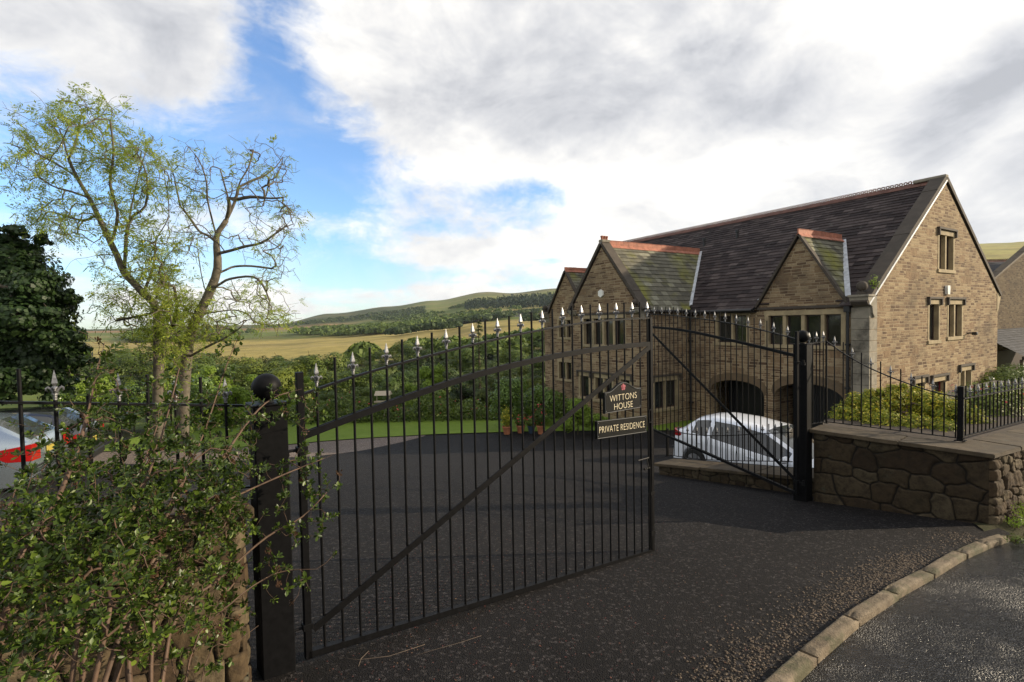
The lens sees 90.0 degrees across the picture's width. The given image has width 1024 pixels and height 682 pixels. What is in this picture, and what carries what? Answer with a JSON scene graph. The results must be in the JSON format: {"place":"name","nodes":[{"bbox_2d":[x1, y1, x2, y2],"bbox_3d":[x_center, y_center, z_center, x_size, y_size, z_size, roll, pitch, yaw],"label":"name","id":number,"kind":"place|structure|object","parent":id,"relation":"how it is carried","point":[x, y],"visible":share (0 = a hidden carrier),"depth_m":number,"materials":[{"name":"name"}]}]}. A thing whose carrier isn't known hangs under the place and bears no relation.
{"place":"outdoors","nodes":[
{"label":"outdoors","id":0,"kind":"place"},
{"bbox_2d":[104,414,693,450],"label":"lawn","id":1,"kind":"structure","parent":0,"point":[346,431],"depth_m":20.87,"materials":[{"name":"plant"}]},
{"bbox_2d":[488,376,530,419],"bbox_3d":[-0.067,2.548,20.831,1.483,2.291,2.060,1,3,43],"label":"rounded shrub","id":2,"kind":"object","parent":1,"relation":"on","point":[504,395],"visible":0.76,"depth_m":20.51,"materials":[{"name":"green plant"}]},
{"bbox_2d":[523,384,561,424],"bbox_3d":[1.268,2.755,21.574,1.640,2.036,1.814,-1,2,14],"label":"rounded shrub","id":3,"kind":"object","parent":1,"relation":"on","point":[548,395],"visible":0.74,"depth_m":21.06,"materials":[{"name":"green plant"}]},
{"bbox_2d":[0,430,1011,681],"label":"driveway","id":4,"kind":"structure","parent":0,"point":[716,568],"depth_m":4.69,"materials":[{"name":"asphalt"}]},
{"bbox_2d":[0,412,70,489],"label":"parked car","id":5,"kind":"object","parent":4,"relation":"on","point":[9,439],"visible":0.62,"depth_m":9.42,"materials":[{"name":"silver metal"}]},
{"bbox_2d":[0,406,104,470],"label":"parked car","id":6,"kind":"object","parent":4,"relation":"on","point":[44,414],"visible":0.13,"depth_m":12.38,"materials":[{"name":"black"}]},
{"bbox_2d":[0,326,342,681],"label":"evergreen shrub","id":7,"kind":"object","parent":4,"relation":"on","point":[124,515],"visible":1,"depth_m":1.93,"materials":[{"name":"green plant"}]},
{"bbox_2d":[500,405,512,434],"bbox_3d":[-0.201,2.986,19.515,0.501,1.127,0.508,-1,2,0],"label":"flower pot","id":8,"kind":"object","parent":4,"relation":"on","point":[505,417],"visible":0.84,"depth_m":19.40,"materials":[{"name":"plant"}]},
{"bbox_2d":[534,404,545,433],"bbox_3d":[1.082,2.947,19.409,0.440,1.155,0.448,-3,3,-43],"label":"flower pot","id":9,"kind":"object","parent":4,"relation":"on","point":[539,418],"visible":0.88,"depth_m":19.31,"materials":[{"name":"green plant"}]},
{"bbox_2d":[295,491,846,681],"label":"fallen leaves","id":10,"kind":"object","parent":4,"relation":"on","point":[510,607],"visible":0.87,"depth_m":3.49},
{"bbox_2d":[330,481,931,679],"bbox_3d":[1.839,2.086,5.177,6.401,1.069,7.796,-1,2,0],"label":"grit","id":11,"kind":"object","parent":4,"relation":"on","point":[652,570],"visible":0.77,"depth_m":4.72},
{"bbox_2d":[654,459,813,495],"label":"wall","id":12,"kind":"structure","parent":4,"relation":"on","point":[719,472],"depth_m":8.68,"materials":[{"name":"stone"}]},
{"bbox_2d":[665,423,792,461],"bbox_3d":[3.752,1.792,9.120,0.072,1.095,2.699,-2,2,-29],"label":"railing","id":13,"kind":"object","parent":12,"relation":"on","point":[717,432],"visible":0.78,"depth_m":8.93,"materials":[{"name":"metal"}]},
{"bbox_2d":[672,412,813,467],"bbox_3d":[5.909,2.600,11.785,2.120,1.475,4.130,-2,7,-35],"label":"parked car","id":14,"kind":"object","parent":4,"relation":"on","point":[745,421],"visible":0.22,"depth_m":11.76,"materials":[{"name":"white"}]},
{"bbox_2d":[0,242,1023,538],"bbox_3d":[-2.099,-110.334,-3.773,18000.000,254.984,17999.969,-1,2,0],"label":"ground","id":15,"kind":"structure","parent":0,"point":[284,344],"depth_m":564.03,"materials":[{"name":"plant"}]},
{"bbox_2d":[0,224,98,405],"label":"sycamore tree","id":16,"kind":"object","parent":15,"relation":"on","point":[39,343],"visible":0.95,"depth_m":16.54,"materials":[{"name":"green plant"}]},
{"bbox_2d":[38,392,85,410],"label":"leafy shrub","id":17,"kind":"object","parent":15,"relation":"on","point":[62,399],"visible":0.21,"depth_m":22.32,"materials":[{"name":"green plant"}]},
{"bbox_2d":[59,377,116,418],"bbox_3d":[-19.062,2.859,23.225,1.730,2.500,2.502,0,2,23],"label":"leafy shrub","id":18,"kind":"object","parent":15,"relation":"on","point":[98,389],"visible":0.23,"depth_m":23.14,"materials":[{"name":"green plant"}]},
{"bbox_2d":[0,81,215,444],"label":"ash tree","id":19,"kind":"object","parent":15,"relation":"on","point":[161,331],"visible":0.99,"depth_m":17.94,"materials":[{"name":"green plant"}]},
{"bbox_2d":[85,350,148,377],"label":"round tree","id":20,"kind":"object","parent":15,"relation":"on","point":[119,370],"visible":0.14,"depth_m":76.89,"materials":[{"name":"green plant"}]},
{"bbox_2d":[99,382,151,430],"bbox_3d":[-16.651,2.884,22.317,2.224,2.177,1.954,-3,2,-38],"label":"leafy shrub","id":21,"kind":"object","parent":15,"relation":"on","point":[134,400],"visible":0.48,"depth_m":22.11,"materials":[{"name":"green plant"}]},
{"bbox_2d":[0,486,253,681],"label":"stone wall","id":22,"kind":"structure","parent":15,"relation":"on","point":[239,653],"depth_m":2.61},
{"bbox_2d":[0,369,249,506],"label":"railing","id":23,"kind":"object","parent":22,"relation":"on","point":[54,389],"visible":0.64,"depth_m":2.52,"materials":[{"name":"metal"}]},
{"bbox_2d":[113,346,152,377],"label":"round tree","id":24,"kind":"object","parent":15,"relation":"on","point":[138,353],"visible":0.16,"depth_m":120.09,"materials":[{"name":"green plant"}]},
{"bbox_2d":[113,348,171,421],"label":"tall tree","id":25,"kind":"object","parent":15,"relation":"on","point":[140,363],"visible":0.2,"depth_m":68.81,"materials":[{"name":"green plant"}]},
{"bbox_2d":[144,379,198,425],"bbox_3d":[-15.613,2.905,23.630,1.908,2.456,2.357,0,2,30],"label":"leafy shrub","id":26,"kind":"object","parent":15,"relation":"on","point":[168,389],"visible":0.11,"depth_m":23.31,"materials":[{"name":"green plant"}]},
{"bbox_2d":[173,358,216,408],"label":"bushy tree","id":27,"kind":"object","parent":15,"relation":"on","point":[197,371],"visible":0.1,"depth_m":75.89,"materials":[{"name":"green plant"}]},
{"bbox_2d":[192,353,220,380],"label":"round tree","id":28,"kind":"object","parent":15,"relation":"on","point":[212,357],"visible":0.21,"depth_m":128.45,"materials":[{"name":"green plant"}]},
{"bbox_2d":[189,375,228,419],"bbox_3d":[-13.693,2.782,23.189,2.058,2.567,2.652,0,2,27],"label":"leafy shrub","id":29,"kind":"object","parent":15,"relation":"on","point":[194,388],"visible":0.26,"depth_m":22.63,"materials":[{"name":"green plant"}]},
{"bbox_2d":[199,365,239,391],"bbox_3d":[-23.046,4.651,40.349,2.906,5.610,3.107,-2,2,-15],"label":"young tree","id":30,"kind":"object","parent":15,"relation":"on","point":[211,371],"visible":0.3,"depth_m":39.65,"materials":[{"name":"green plant"}]},
{"bbox_2d":[194,361,249,386],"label":"round tree","id":31,"kind":"object","parent":15,"relation":"on","point":[217,373],"visible":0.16,"depth_m":79.85,"materials":[{"name":"green plant"}]},
{"bbox_2d":[148,134,312,445],"bbox_3d":[-10.039,-1.902,18.715,5.035,11.470,9.118,-2,2,-28],"label":"ash tree","id":32,"kind":"object","parent":15,"relation":"on","point":[211,287],"visible":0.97,"depth_m":18.14,"materials":[{"name":"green plant"}]},
{"bbox_2d":[207,386,254,423],"bbox_3d":[-12.245,2.966,22.701,1.910,2.031,1.827,-1,2,0],"label":"leafy shrub","id":33,"kind":"object","parent":15,"relation":"on","point":[238,395],"visible":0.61,"depth_m":22.26,"materials":[{"name":"green plant"}]},
{"bbox_2d":[214,355,264,384],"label":"round tree","id":34,"kind":"object","parent":15,"relation":"on","point":[250,360],"visible":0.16,"depth_m":95.20,"materials":[{"name":"green plant"}]},
{"bbox_2d":[229,361,284,396],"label":"round tree","id":35,"kind":"object","parent":15,"relation":"on","point":[258,371],"visible":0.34,"depth_m":71.51,"materials":[{"name":"green plant"}]},
{"bbox_2d":[93,435,424,464],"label":"lane","id":36,"kind":"structure","parent":15,"relation":"on","point":[329,447],"depth_m":17.17,"materials":[{"name":"asphalt"}]},
{"bbox_2d":[245,373,295,679],"bbox_3d":[-1.394,1.127,2.969,0.200,1.884,0.200,-3,2,-37],"label":"gate post","id":37,"kind":"object","parent":15,"relation":"on","point":[275,643],"visible":0.8,"depth_m":2.90,"materials":[{"name":"metal"}]},
{"bbox_2d":[289,302,655,659],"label":"iron gate","id":38,"kind":"structure","parent":37,"relation":"attached to","point":[308,625],"depth_m":3.74,"materials":[{"name":"metal"}]},
{"bbox_2d":[595,415,646,438],"bbox_3d":[1.008,0.784,4.682,0.699,0.192,0.025,-3,2,-38],"label":"sign","id":39,"kind":"object","parent":38,"relation":"attached to","point":[619,427],"visible":1,"depth_m":4.66,"materials":[{"name":"black"}]},
{"bbox_2d":[603,382,640,413],"bbox_3d":[1.013,0.504,4.680,0.512,0.264,0.024,-3,2,-37],"label":"sign","id":40,"kind":"object","parent":38,"relation":"attached to","point":[620,396],"visible":1,"depth_m":4.66,"materials":[{"name":"black"}]},
{"bbox_2d":[267,363,319,408],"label":"round tree","id":41,"kind":"object","parent":15,"relation":"on","point":[286,374],"visible":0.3,"depth_m":47.50,"materials":[{"name":"green plant"}]},
{"bbox_2d":[286,376,314,407],"bbox_3d":[-13.611,4.099,33.023,1.855,3.581,1.983,-2,2,-21],"label":"young tree","id":42,"kind":"object","parent":15,"relation":"on","point":[292,394],"visible":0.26,"depth_m":32.90,"materials":[{"name":"green plant"}]},
{"bbox_2d":[121,311,493,340],"bbox_3d":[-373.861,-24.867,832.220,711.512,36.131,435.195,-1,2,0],"label":"belt woodland","id":43,"kind":"object","parent":15,"relation":"on","point":[358,329],"visible":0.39,"depth_m":690.20,"materials":[{"name":"green plant"}]},
{"bbox_2d":[198,305,426,327],"bbox_3d":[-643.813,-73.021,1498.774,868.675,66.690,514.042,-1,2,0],"label":"hill woodland","id":44,"kind":"object","parent":15,"relation":"on","point":[393,314],"visible":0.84,"depth_m":1549.55,"materials":[{"name":"green plant"}]},
{"bbox_2d":[287,352,349,401],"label":"round tree","id":45,"kind":"object","parent":15,"relation":"on","point":[325,366],"visible":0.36,"depth_m":69.72,"materials":[{"name":"green plant"}]},
{"bbox_2d":[307,368,349,416],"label":"bushy tree","id":46,"kind":"object","parent":15,"relation":"on","point":[325,378],"visible":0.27,"depth_m":49.40,"materials":[{"name":"green plant"}]},
{"bbox_2d":[331,366,383,406],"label":"round tree","id":47,"kind":"object","parent":15,"relation":"on","point":[360,379],"visible":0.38,"depth_m":43.55,"materials":[{"name":"green plant"}]},
{"bbox_2d":[350,386,374,406],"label":"bushy tree","id":48,"kind":"object","parent":15,"relation":"on","point":[365,397],"visible":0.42,"depth_m":30.78,"materials":[{"name":"green plant"}]},
{"bbox_2d":[174,389,568,425],"bbox_3d":[-2.937,2.963,23.962,24.137,1.392,2.876,-1,2,0],"label":"border planting","id":49,"kind":"object","parent":15,"relation":"on","point":[411,411],"visible":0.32,"depth_m":23.15,"materials":[{"name":"green plant"}]},
{"bbox_2d":[374,349,404,376],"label":"tall tree","id":50,"kind":"object","parent":15,"relation":"on","point":[394,358],"visible":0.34,"depth_m":110.82,"materials":[{"name":"green plant"}]},
{"bbox_2d":[372,371,408,404],"bbox_3d":[-9.563,4.796,40.130,2.677,4.771,3.149,0,2,26],"label":"bushy tree","id":51,"kind":"object","parent":15,"relation":"on","point":[393,384],"visible":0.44,"depth_m":39.37,"materials":[{"name":"green plant"}]},
{"bbox_2d":[389,341,420,363],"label":"round tree","id":52,"kind":"object","parent":15,"relation":"on","point":[397,348],"visible":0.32,"depth_m":144.19,"materials":[{"name":"green plant"}]},
{"bbox_2d":[395,367,419,399],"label":"round tree","id":53,"kind":"object","parent":15,"relation":"on","point":[410,373],"visible":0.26,"depth_m":60.78,"materials":[{"name":"green plant"}]},
{"bbox_2d":[404,381,416,404],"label":"birch tree","id":54,"kind":"object","parent":15,"relation":"on","point":[409,387],"visible":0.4,"depth_m":29.19,"materials":[{"name":"green plant"}]},
{"bbox_2d":[397,340,435,384],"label":"tall tree","id":55,"kind":"object","parent":15,"relation":"on","point":[412,364],"visible":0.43,"depth_m":103.64,"materials":[{"name":"green plant"}]},
{"bbox_2d":[417,363,445,410],"bbox_3d":[-4.591,3.133,29.285,1.860,3.818,1.723,-1,2,0],"label":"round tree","id":56,"kind":"object","parent":15,"relation":"on","point":[426,372],"visible":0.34,"depth_m":28.89,"materials":[{"name":"green plant"}]},
{"bbox_2d":[420,359,458,390],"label":"tall tree","id":57,"kind":"object","parent":15,"relation":"on","point":[449,374],"visible":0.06,"depth_m":59.38,"materials":[{"name":"green plant"}]},
{"bbox_2d":[342,327,544,363],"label":"valley scrub","id":58,"kind":"object","parent":15,"relation":"on","point":[360,349],"visible":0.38,"depth_m":171.07,"materials":[{"name":"green plant"}]},
{"bbox_2d":[394,299,521,321],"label":"scattered trees","id":59,"kind":"object","parent":15,"relation":"on","point":[432,313],"visible":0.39,"depth_m":1064.10,"materials":[{"name":"green plant"}]},
{"bbox_2d":[449,374,477,412],"bbox_3d":[-3.151,3.935,34.200,2.463,3.764,2.508,-2,2,-24],"label":"tall tree","id":60,"kind":"object","parent":15,"relation":"on","point":[467,393],"visible":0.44,"depth_m":34.00,"materials":[{"name":"green plant"}]},
{"bbox_2d":[384,313,543,334],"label":"hedgerow trees","id":61,"kind":"object","parent":15,"relation":"on","point":[415,327],"visible":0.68,"depth_m":487.31,"materials":[{"name":"green plant"}]},
{"bbox_2d":[444,348,483,384],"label":"round tree","id":62,"kind":"object","parent":15,"relation":"on","point":[465,363],"visible":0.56,"depth_m":110.43,"materials":[{"name":"green plant"}]},
{"bbox_2d":[467,319,496,407],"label":"conifer","id":63,"kind":"object","parent":15,"relation":"on","point":[480,383],"visible":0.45,"depth_m":43.97,"materials":[{"name":"green plant"}]},
{"bbox_2d":[475,374,506,406],"bbox_3d":[-1.314,3.608,32.176,2.378,3.570,2.335,-3,3,-43],"label":"tall tree","id":64,"kind":"object","parent":15,"relation":"on","point":[480,394],"visible":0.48,"depth_m":31.46,"materials":[{"name":"green plant"}]},
{"bbox_2d":[445,307,542,322],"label":"belt woodland","id":65,"kind":"object","parent":15,"relation":"on","point":[491,315],"visible":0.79,"depth_m":736.20,"materials":[{"name":"green plant"}]},
{"bbox_2d":[464,291,553,309],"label":"conifer plantation","id":66,"kind":"object","parent":15,"relation":"on","point":[526,300],"visible":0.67,"depth_m":1164.40,"materials":[{"name":"green plant"}]},
{"bbox_2d":[493,348,529,378],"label":"round tree","id":67,"kind":"object","parent":15,"relation":"on","point":[515,354],"visible":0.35,"depth_m":105.32,"materials":[{"name":"green plant"}]},
{"bbox_2d":[499,365,530,389],"bbox_3d":[0.478,3.737,36.089,3.261,4.895,3.202,-2,2,-35],"label":"tall tree","id":68,"kind":"object","parent":15,"relation":"on","point":[524,369],"visible":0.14,"depth_m":35.63,"materials":[{"name":"green plant"}]},
{"bbox_2d":[516,349,544,386],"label":"bushy tree","id":69,"kind":"object","parent":15,"relation":"on","point":[539,364],"visible":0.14,"depth_m":48.84,"materials":[{"name":"green plant"}]},
{"bbox_2d":[559,398,594,434],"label":"leafy shrub","id":70,"kind":"object","parent":15,"relation":"on","point":[578,420],"visible":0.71,"depth_m":19.11,"materials":[{"name":"green plant"}]},
{"bbox_2d":[539,174,1001,427],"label":"stone house","id":71,"kind":"structure","parent":15,"relation":"on","point":[928,311],"depth_m":19.89,"materials":[{"name":"brown stone"}]},
{"bbox_2d":[557,317,570,339],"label":"window","id":72,"kind":"structure","parent":71,"relation":"in","point":[567,330],"depth_m":29.22,"materials":[{"name":"stone"}]},
{"bbox_2d":[557,359,570,381],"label":"window","id":73,"kind":"structure","parent":71,"relation":"in","point":[567,363],"depth_m":29.23,"materials":[{"name":"stone"}]},
{"bbox_2d":[576,369,590,400],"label":"window","id":74,"kind":"structure","parent":71,"relation":"in","point":[586,374],"depth_m":23.40,"materials":[{"name":"stone"}]},
{"bbox_2d":[592,371,613,402],"bbox_3d":[4.029,2.011,22.168,0.360,1.340,1.420,-2,2,-32],"label":"window","id":75,"kind":"structure","parent":71,"relation":"in","point":[595,375],"depth_m":22.41,"materials":[{"name":"stone"}]},
{"bbox_2d":[582,314,626,348],"bbox_3d":[4.003,-0.433,22.091,0.320,1.430,2.890,-2,2,-32],"label":"window","id":76,"kind":"structure","parent":71,"relation":"in","point":[603,325],"depth_m":22.05,"materials":[{"name":"stone"}]},
{"bbox_2d":[653,373,681,412],"bbox_3d":[6.286,2.118,21.127,1.730,1.510,0.360,-2,2,-32],"label":"window","id":77,"kind":"structure","parent":71,"relation":"in","point":[655,380],"depth_m":21.11,"materials":[{"name":"glass"}]},
{"bbox_2d":[713,313,749,345],"bbox_3d":[8.687,-0.494,20.096,0.320,1.350,1.630,-2,2,-32],"label":"window","id":78,"kind":"structure","parent":71,"relation":"in","point":[739,315],"depth_m":20.04,"materials":[{"name":"stone"}]},
{"bbox_2d":[729,380,763,416],"bbox_3d":[9.708,2.477,20.567,0.050,2.120,2.202,-2,2,-32],"label":"garage door","id":79,"kind":"structure","parent":71,"relation":"in","point":[739,383],"depth_m":20.82,"materials":[{"name":"black"}]},
{"bbox_2d":[763,309,845,349],"bbox_3d":[10.132,-0.407,17.746,0.320,1.340,2.850,-2,2,-32],"label":"window","id":80,"kind":"structure","parent":71,"relation":"in","point":[830,321],"depth_m":17.61,"materials":[{"name":"stone"}]},
{"bbox_2d":[812,385,841,427],"bbox_3d":[11.148,2.530,18.224,0.050,2.120,2.262,-2,2,-32],"label":"garage door","id":81,"kind":"structure","parent":71,"relation":"in","point":[830,393],"depth_m":18.28,"materials":[{"name":"black"}]},
{"bbox_2d":[912,374,929,390],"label":"window","id":82,"kind":"structure","parent":71,"relation":"in","point":[926,378],"depth_m":17.94,"materials":[{"name":"stone"}]},
{"bbox_2d":[927,296,943,343],"bbox_3d":[15.062,-0.744,18.414,1.160,1.680,0.360,-2,2,-32],"label":"window","id":83,"kind":"structure","parent":71,"relation":"in","point":[933,303],"depth_m":18.56,"materials":[{"name":"stone"}]},
{"bbox_2d":[931,373,949,391],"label":"window","id":84,"kind":"structure","parent":71,"relation":"in","point":[939,379],"depth_m":18.93,"materials":[{"name":"stone"}]},
{"bbox_2d":[937,226,957,273],"bbox_3d":[15.883,-3.311,18.861,1.620,1.630,0.360,-2,2,-32],"label":"window","id":85,"kind":"structure","parent":71,"relation":"in","point":[946,239],"depth_m":18.87,"materials":[{"name":"stone"}]},
{"bbox_2d":[946,297,966,339],"bbox_3d":[16.676,-0.848,19.403,1.610,1.600,0.360,-2,2,-32],"label":"window","id":86,"kind":"structure","parent":71,"relation":"in","point":[954,307],"depth_m":19.41,"materials":[{"name":"stone"}]},
{"bbox_2d":[958,363,975,386],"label":"window","id":87,"kind":"structure","parent":71,"relation":"in","point":[964,370],"depth_m":20.02,"materials":[{"name":"stone"}]},
{"bbox_2d":[764,651,816,681],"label":"kerb stone","id":88,"kind":"object","parent":15,"relation":"on","point":[798,666],"visible":0.96,"depth_m":2.86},
{"bbox_2d":[793,330,811,501],"bbox_3d":[4.067,1.129,7.165,0.204,2.560,0.204,-3,2,-37],"label":"gate post","id":89,"kind":"object","parent":15,"relation":"on","point":[805,421],"visible":0.86,"depth_m":7.09,"materials":[{"name":"metal"}]},
{"bbox_2d":[648,307,805,495],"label":"iron gate","id":90,"kind":"structure","parent":89,"relation":"attached to","point":[797,362],"depth_m":8.15,"materials":[{"name":"metal"}]},
{"bbox_2d":[809,425,1023,524],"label":"stone wall","id":91,"kind":"structure","parent":15,"relation":"on","point":[979,480],"depth_m":6.22,"materials":[{"name":"stone"}]},
{"bbox_2d":[808,331,825,423],"bbox_3d":[4.326,0.520,7.298,0.406,1.320,0.071,-2,2,-24],"label":"railing","id":92,"kind":"object","parent":91,"relation":"on","point":[819,342],"visible":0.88,"depth_m":7.31,"materials":[{"name":"metal"}]},
{"bbox_2d":[825,336,966,441],"bbox_3d":[5.007,0.572,6.794,0.104,1.265,1.562,-3,2,-38],"label":"railing","id":93,"kind":"object","parent":91,"relation":"on","point":[959,396],"visible":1,"depth_m":6.69,"materials":[{"name":"metal"}]},
{"bbox_2d":[964,377,1023,436],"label":"railing","id":94,"kind":"object","parent":91,"relation":"on","point":[1015,383],"visible":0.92,"depth_m":6.77,"materials":[{"name":"metal"}]},
{"bbox_2d":[823,380,1023,441],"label":"planting bed","id":95,"kind":"object","parent":15,"relation":"on","point":[973,436],"visible":0.08,"depth_m":7.37,"materials":[{"name":"soil"}]},
{"bbox_2d":[827,383,994,431],"bbox_3d":[6.177,1.122,8.033,1.823,0.907,1.744,-2,2,-29],"label":"flowering bush","id":96,"kind":"object","parent":95,"relation":"on","point":[916,406],"visible":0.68,"depth_m":8.05,"materials":[{"name":"green plant"}]},
{"bbox_2d":[946,380,1023,417],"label":"rose hedge","id":97,"kind":"object","parent":95,"relation":"on","point":[976,382],"visible":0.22,"depth_m":8.53,"materials":[{"name":"green plant"}]},
{"bbox_2d":[921,551,966,578],"bbox_3d":[3.847,2.027,4.555,0.826,0.170,0.100,3,-1,-35],"label":"kerb stone","id":98,"kind":"object","parent":15,"relation":"on","point":[943,564],"visible":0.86,"depth_m":4.49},
{"bbox_2d":[955,541,987,559],"bbox_3d":[4.417,2.052,4.919,0.476,0.171,0.100,2,0,-31],"label":"kerb stone","id":99,"kind":"object","parent":15,"relation":"on","point":[973,549],"visible":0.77,"depth_m":4.87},
{"bbox_2d":[977,534,1009,548],"bbox_3d":[4.852,2.069,5.167,0.476,0.170,0.100,2,0,-27],"label":"kerb stone","id":100,"kind":"object","parent":15,"relation":"on","point":[992,541],"visible":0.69,"depth_m":5.12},
{"bbox_2d":[973,517,1023,537],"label":"verge","id":101,"kind":"structure","parent":15,"relation":"on","point":[1007,527],"depth_m":5.65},
{"bbox_2d":[980,362,1023,382],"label":"clipped hedge","id":102,"kind":"object","parent":15,"relation":"on","point":[1007,373],"visible":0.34,"depth_m":20.74,"materials":[{"name":"green plant"}]},
{"bbox_2d":[989,246,1023,373],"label":"stone cottage","id":103,"kind":"structure","parent":15,"relation":"on","point":[1008,275],"depth_m":34.81,"materials":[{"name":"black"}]},
{"bbox_2d":[0,0,1023,328],"label":"sky","id":104,"kind":"structure","parent":0,"point":[442,149],"materials":[{"name":"white"}]},
{"bbox_2d":[664,529,978,681],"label":"gravel","id":105,"kind":"structure","parent":0,"point":[787,636],"depth_m":3.71,"materials":[{"name":"gravel"}]},
{"bbox_2d":[801,538,1023,681],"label":"road","id":106,"kind":"structure","parent":0,"point":[963,621],"depth_m":3.31,"materials":[{"name":"asphalt"}]},
{"bbox_2d":[800,615,858,663],"bbox_3d":[2.032,1.934,3.261,0.696,0.171,0.100,3,-1,-39],"label":"kerb stone","id":107,"kind":"object","parent":106,"relation":"on","point":[823,644],"visible":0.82,"depth_m":3.20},
{"bbox_2d":[844,590,898,627],"bbox_3d":[2.604,1.967,3.701,0.696,0.170,0.100,3,-1,-35],"label":"kerb stone","id":108,"kind":"object","parent":106,"relation":"on","point":[863,612],"visible":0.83,"depth_m":3.64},
{"bbox_2d":[883,570,933,598],"bbox_3d":[3.193,1.996,4.117,0.696,0.170,0.100,3,0,-33],"label":"kerb stone","id":109,"kind":"object","parent":106,"relation":"on","point":[904,586],"visible":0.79,"depth_m":4.06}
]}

